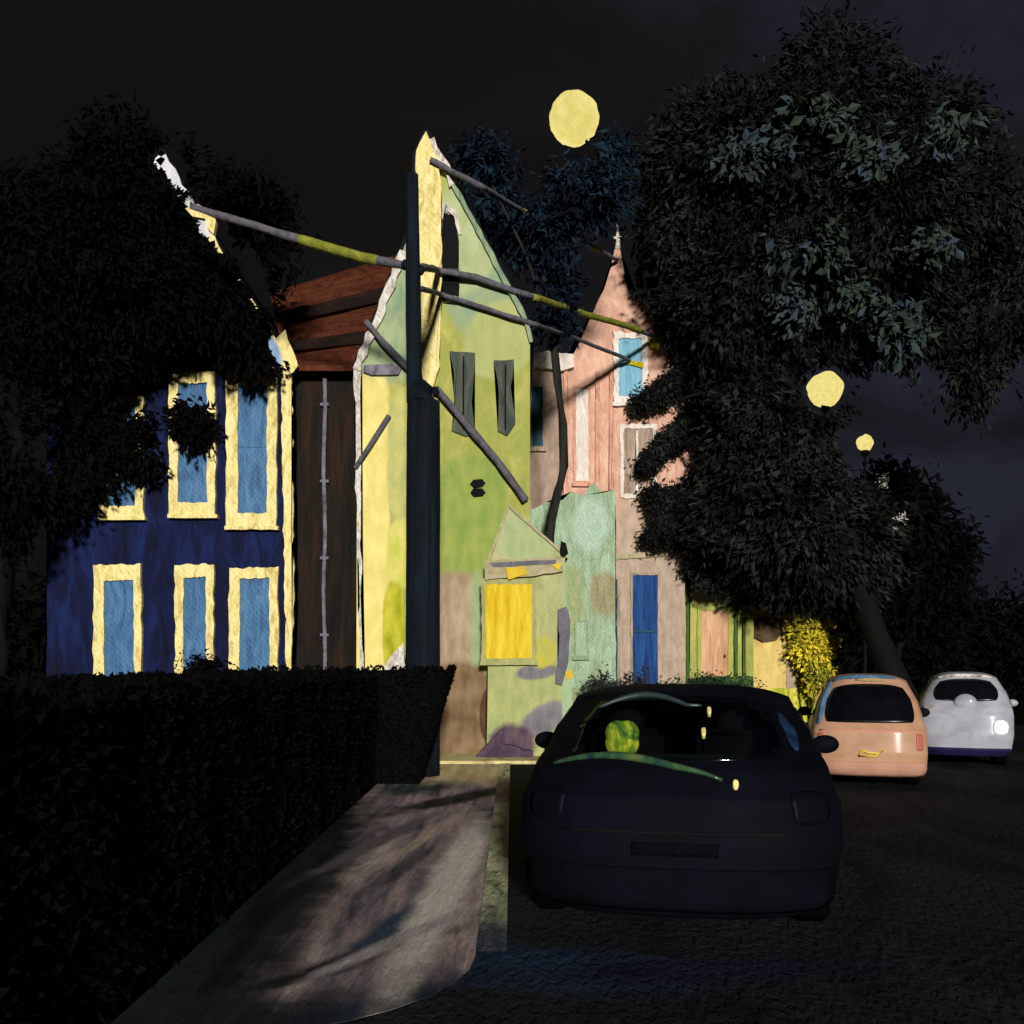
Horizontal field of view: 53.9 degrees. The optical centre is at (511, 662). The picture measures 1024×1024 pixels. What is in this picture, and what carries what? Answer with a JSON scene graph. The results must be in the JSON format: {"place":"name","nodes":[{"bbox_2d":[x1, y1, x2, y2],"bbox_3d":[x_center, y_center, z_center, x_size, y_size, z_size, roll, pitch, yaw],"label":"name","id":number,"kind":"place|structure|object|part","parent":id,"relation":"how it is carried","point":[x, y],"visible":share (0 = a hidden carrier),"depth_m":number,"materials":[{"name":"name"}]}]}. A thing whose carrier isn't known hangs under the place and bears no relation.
{"place":"outdoors","nodes":[
{"label":"outdoors","id":0,"kind":"place"},
{"bbox_2d":[46,149,300,677],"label":"gabled house","id":1,"kind":"structure","parent":0,"point":[193,554],"depth_m":17.96,"materials":[{"name":"blue paint"}]},
{"bbox_2d":[92,563,142,675],"bbox_3d":[-7.025,-0.429,17.970,0.886,2.681,0.120,0,0,0],"label":"window","id":2,"kind":"structure","parent":1,"relation":"in","point":[117,645],"depth_m":17.96,"materials":[{"name":"blue glass"}]},
{"bbox_2d":[97,395,146,520],"bbox_3d":[-6.944,-3.641,17.945,0.859,2.238,0.170,0,0,0],"label":"window","id":3,"kind":"structure","parent":1,"relation":"in","point":[129,506],"depth_m":17.91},
{"bbox_2d":[167,371,218,518],"bbox_3d":[-5.675,-3.875,17.945,0.891,2.628,0.170,0,0,0],"label":"window","id":4,"kind":"structure","parent":1,"relation":"in","point":[192,494],"depth_m":17.91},
{"bbox_2d":[174,563,215,673],"bbox_3d":[-5.657,-0.497,17.970,0.716,2.537,0.120,0,0,0],"label":"window","id":5,"kind":"structure","parent":1,"relation":"in","point":[194,601],"depth_m":17.92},
{"bbox_2d":[224,366,279,530],"bbox_3d":[-4.625,-3.822,17.945,0.953,2.938,0.170,0,0,0],"label":"window","id":6,"kind":"structure","parent":1,"relation":"in","point":[251,422],"depth_m":17.91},
{"bbox_2d":[228,566,279,670],"bbox_3d":[-4.600,-0.400,17.970,0.906,2.619,0.120,0,0,0],"label":"window","id":7,"kind":"structure","parent":1,"relation":"in","point":[253,604],"depth_m":17.96,"materials":[{"name":"blue glass"}]},
{"bbox_2d":[111,764,498,1023],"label":"pavement","id":8,"kind":"structure","parent":0,"point":[369,903],"depth_m":6.15,"materials":[{"name":"grey concrete"}]},
{"bbox_2d":[401,172,439,776],"bbox_3d":[-1.270,-2.657,14.300,0.496,8.536,0.496,0,0,45],"label":"utility pole","id":9,"kind":"object","parent":8,"relation":"on","point":[423,538],"visible":0.91,"depth_m":14.13,"materials":[{"name":"black wood"}]},
{"bbox_2d":[185,203,401,268],"bbox_3d":[-3.141,-6.210,14.733,3.476,1.266,0.279,0,0,12],"label":"overhead cable","id":10,"kind":"object","parent":9,"relation":"attached to","point":[202,213],"visible":0.99,"depth_m":14.75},
{"bbox_2d":[421,286,630,361],"bbox_3d":[0.740,-6.239,19.055,1.370,1.916,10.355,0,0,30],"label":"overhead cable","id":11,"kind":"object","parent":9,"relation":"attached to","point":[495,311],"visible":0.98,"depth_m":17.08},
{"bbox_2d":[420,263,657,339],"bbox_3d":[0.715,-6.667,19.246,1.313,2.185,10.687,0,0,29],"label":"overhead cable","id":12,"kind":"object","parent":9,"relation":"attached to","point":[432,268],"visible":0.94,"depth_m":17.43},
{"bbox_2d":[0,0,1023,665],"label":"sky","id":13,"kind":"structure","parent":0,"point":[340,97],"materials":[{"name":"black"}]},
{"bbox_2d":[93,722,1023,1023],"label":"road","id":14,"kind":"structure","parent":0,"point":[923,922],"depth_m":5.71,"materials":[{"name":"black asphalt"}]},
{"bbox_2d":[174,648,234,673],"bbox_3d":[-4.775,0.693,15.550,1.186,1.840,1.231,0,0,-43],"label":"bush","id":15,"kind":"object","parent":14,"relation":"on","point":[206,664],"visible":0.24,"depth_m":15.34,"materials":[{"name":"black plant"}]},
{"bbox_2d":[0,664,456,1023],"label":"hedge","id":16,"kind":"object","parent":14,"relation":"on","point":[149,820],"visible":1,"depth_m":5.24,"materials":[{"name":"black plant"}]},
{"bbox_2d":[440,753,539,763],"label":"forecourt","id":17,"kind":"structure","parent":14,"relation":"on","point":[458,758],"depth_m":16.12,"materials":[{"name":"beige concrete"}]},
{"bbox_2d":[476,763,509,950],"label":"kerb","id":18,"kind":"structure","parent":14,"relation":"on","point":[492,934],"depth_m":7.42,"materials":[{"name":"concrete"}]},
{"bbox_2d":[476,505,572,756],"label":"shop","id":19,"kind":"structure","parent":14,"relation":"on","point":[525,620],"depth_m":16.75,"materials":[{"name":"green"}]},
{"bbox_2d":[480,578,537,664],"bbox_3d":[-0.048,-0.675,16.715,0.964,1.443,0.130,0,0,0],"label":"window","id":20,"kind":"structure","parent":19,"relation":"in","point":[509,607],"depth_m":16.73,"materials":[{"name":"yellow"}]},
{"bbox_2d":[445,118,656,542],"bbox_3d":[0.733,-4.440,19.610,4.070,12.103,2.257,0,0,0],"label":"tree","id":21,"kind":"object","parent":14,"relation":"on","point":[545,255],"visible":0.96,"depth_m":19.32,"materials":[{"name":"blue plant"}]},
{"bbox_2d":[579,662,620,692],"bbox_3d":[1.814,0.852,20.200,0.992,1.748,0.910,0,0,0],"label":"bush","id":22,"kind":"object","parent":14,"relation":"on","point":[604,683],"visible":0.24,"depth_m":20.13,"materials":[{"name":"green plant"}]},
{"bbox_2d":[530,224,702,685],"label":"house","id":23,"kind":"structure","parent":14,"relation":"on","point":[607,440],"depth_m":24.00,"materials":[{"name":"paint"}]},
{"bbox_2d":[530,382,545,451],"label":"window","id":24,"kind":"structure","parent":23,"relation":"in","point":[537,405],"depth_m":23.98,"materials":[{"name":"teal glass"}]},
{"bbox_2d":[572,386,592,486],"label":"window","id":25,"kind":"structure","parent":23,"relation":"in","point":[582,419],"depth_m":23.98,"materials":[{"name":"white wood"}]},
{"bbox_2d":[616,576,620,685],"bbox_3d":[2.410,-0.706,23.985,0.344,2.696,0.090,0,0,0],"label":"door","id":26,"kind":"structure","parent":23,"relation":"in","point":[618,591],"depth_m":23.95,"materials":[{"name":"wood"}]},
{"bbox_2d":[612,331,648,406],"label":"window","id":27,"kind":"structure","parent":23,"relation":"in","point":[634,346],"depth_m":23.97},
{"bbox_2d":[619,423,657,498],"bbox_3d":[3.013,-4.789,23.985,0.921,1.796,0.090,0,0,0],"label":"window","id":28,"kind":"structure","parent":23,"relation":"in","point":[632,437],"depth_m":23.98,"materials":[{"name":"wood"}]},
{"bbox_2d":[630,572,660,683],"bbox_3d":[3.176,-0.756,23.985,0.729,2.791,0.090,0,0,0],"label":"door","id":29,"kind":"structure","parent":23,"relation":"in","point":[645,593],"depth_m":23.98,"materials":[{"name":"wood"}]},
{"bbox_2d":[616,663,657,684],"bbox_3d":[2.585,0.899,21.465,1.154,1.790,1.049,0,0,0],"label":"bush","id":30,"kind":"object","parent":14,"relation":"on","point":[637,681],"visible":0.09,"depth_m":21.33,"materials":[{"name":"green plant"}]},
{"bbox_2d":[521,684,842,921],"bbox_3d":[1.314,0.881,7.724,2.242,1.458,4.078,0,0,11],"label":"parked car","id":31,"kind":"object","parent":14,"relation":"on","point":[713,801],"visible":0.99,"depth_m":5.88,"materials":[{"name":"paint"}]},
{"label":"side window","id":32,"kind":"part","parent":31,"relation":"part of","materials":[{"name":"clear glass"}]},
{"bbox_2d":[605,720,638,752],"bbox_3d":[0.714,0.490,6.526,0.221,0.232,0.126,0,0,0],"label":"cushion","id":33,"kind":"object","parent":31,"relation":"attached to","point":[622,736],"visible":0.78,"depth_m":6.48,"materials":[{"name":"green fabric"}]},
{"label":"side window","id":34,"kind":"part","parent":31,"relation":"part of","materials":[{"name":"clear glass"}]},
{"bbox_2d":[654,666,766,687],"bbox_3d":[4.738,0.840,23.918,2.744,1.552,0.829,0,0,0],"label":"bush","id":35,"kind":"object","parent":14,"relation":"on","point":[713,680],"visible":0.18,"depth_m":23.88,"materials":[{"name":"green plant"}]},
{"bbox_2d":[685,576,753,686],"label":"cottage","id":36,"kind":"structure","parent":14,"relation":"on","point":[719,636],"depth_m":24.57,"materials":[{"name":"paint"}]},
{"bbox_2d":[697,606,731,677],"bbox_3d":[4.934,0.059,24.580,0.849,2.876,0.100,0,0,0],"label":"door","id":37,"kind":"structure","parent":36,"relation":"in","point":[714,638],"depth_m":24.57,"materials":[{"name":"wood"}]},
{"bbox_2d":[754,608,813,721],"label":"yellow building","id":38,"kind":"structure","parent":14,"relation":"on","point":[775,671],"depth_m":25.00,"materials":[{"name":"yellow paint"}]},
{"bbox_2d":[782,610,842,723],"bbox_3d":[7.320,0.132,24.460,1.583,2.963,1.208,0,0,0],"label":"bush","id":39,"kind":"object","parent":14,"relation":"on","point":[813,649],"visible":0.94,"depth_m":24.31,"materials":[{"name":"yellow plant"}]},
{"bbox_2d":[806,371,843,630],"bbox_3d":[8.085,-2.947,25.985,0.916,9.114,0.920,0,0,0],"label":"street lamp","id":40,"kind":"object","parent":14,"relation":"on","point":[825,389],"visible":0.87,"depth_m":25.71,"materials":[{"name":"yellow glass"}]},
{"bbox_2d":[798,673,929,784],"bbox_3d":[5.003,0.880,14.390,1.773,1.461,3.583,0,0,16],"label":"parked car","id":41,"kind":"object","parent":14,"relation":"on","point":[873,725],"visible":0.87,"depth_m":12.81,"materials":[{"name":"pink paint"}]},
{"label":"side window","id":42,"kind":"part","parent":41,"relation":"part of","materials":[{"name":"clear glass"}]},
{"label":"rear window","id":43,"kind":"part","parent":41,"relation":"part of","materials":[{"name":"black glass"}]},
{"bbox_2d":[856,434,873,672],"bbox_3d":[9.643,-2.310,27.508,0.472,7.840,0.460,0,0,0],"label":"street lamp","id":44,"kind":"object","parent":14,"relation":"on","point":[864,443],"visible":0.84,"depth_m":27.44,"materials":[{"name":"black"}]},
{"bbox_2d":[830,441,1005,657],"bbox_3d":[11.578,-2.271,29.045,4.810,7.829,4.596,0,0,0],"label":"tree","id":45,"kind":"object","parent":14,"relation":"on","point":[940,552],"visible":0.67,"depth_m":27.94,"materials":[{"name":"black plant"}]},
{"bbox_2d":[918,672,1017,764],"bbox_3d":[7.588,0.880,17.052,1.734,1.461,3.562,0,0,21],"label":"parked car","id":46,"kind":"object","parent":14,"relation":"on","point":[971,714],"visible":0.84,"depth_m":15.49,"materials":[{"name":"silver metal"}]},
{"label":"side window","id":47,"kind":"part","parent":46,"relation":"part of","materials":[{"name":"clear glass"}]},
{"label":"rear window","id":48,"kind":"part","parent":46,"relation":"part of","materials":[{"name":"black glass"}]},
{"bbox_2d":[549,90,598,147],"bbox_3d":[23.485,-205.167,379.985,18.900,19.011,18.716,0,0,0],"label":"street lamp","id":49,"kind":"object","parent":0,"point":[574,118],"visible":0.98,"depth_m":373.86,"materials":[{"name":"yellow glass"}]},
{"bbox_2d":[914,667,1023,725],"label":"ground","id":50,"kind":"structure","parent":0,"point":[1018,710],"depth_m":32.44,"materials":[{"name":"soil"}]},
{"bbox_2d":[0,89,321,677],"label":"tree","id":51,"kind":"object","parent":50,"relation":"on","point":[135,273],"visible":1,"depth_m":16.38,"materials":[{"name":"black plant"}]},
{"bbox_2d":[269,255,396,669],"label":"terraced house","id":52,"kind":"structure","parent":50,"relation":"on","point":[335,311],"depth_m":18.45,"materials":[{"name":"wood"}]},
{"bbox_2d":[353,128,534,752],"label":"gabled house","id":53,"kind":"structure","parent":50,"relation":"on","point":[477,366],"depth_m":17.20,"materials":[{"name":"paint"}]},
{"bbox_2d":[363,319,405,369],"bbox_3d":[-2.031,-5.295,17.081,0.982,1.052,0.158,0,0,0],"label":"overhead cable","id":54,"kind":"object","parent":53,"relation":"attached to","point":[390,350],"visible":0.83,"depth_m":17.05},
{"bbox_2d":[441,203,461,302],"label":"window","id":55,"kind":"structure","parent":53,"relation":"in","point":[450,226],"depth_m":17.15,"materials":[{"name":"black glass"}]},
{"bbox_2d":[449,351,474,436],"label":"window","id":56,"kind":"structure","parent":53,"relation":"in","point":[462,363],"depth_m":17.15,"materials":[{"name":"grey wood"}]},
{"bbox_2d":[436,386,528,502],"bbox_3d":[-0.525,-3.700,17.068,1.624,1.983,0.140,0,0,-1],"label":"overhead cable","id":57,"kind":"object","parent":53,"relation":"attached to","point":[472,431],"visible":0.95,"depth_m":17.02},
{"bbox_2d":[494,359,514,435],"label":"window","id":58,"kind":"structure","parent":53,"relation":"in","point":[503,369],"depth_m":17.15,"materials":[{"name":"grey wood"}]},
{"bbox_2d":[429,157,618,261],"bbox_3d":[0.537,-8.680,20.378,1.056,1.842,8.015,0,0,22],"label":"overhead cable","id":59,"kind":"object","parent":53,"relation":"attached to","point":[475,183],"visible":0.73,"depth_m":17.03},
{"bbox_2d":[530,482,616,702],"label":"mint house","id":60,"kind":"structure","parent":50,"relation":"on","point":[585,528],"depth_m":21.00,"materials":[{"name":"green paint"}]},
{"bbox_2d":[573,620,589,659],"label":"window","id":61,"kind":"structure","parent":60,"relation":"in","point":[581,626],"depth_m":20.98,"materials":[{"name":"green paint"}]},
{"bbox_2d":[622,0,1023,698],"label":"tree","id":62,"kind":"object","parent":50,"relation":"on","point":[788,270],"visible":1,"depth_m":21.86,"materials":[{"name":"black plant"}]}
]}

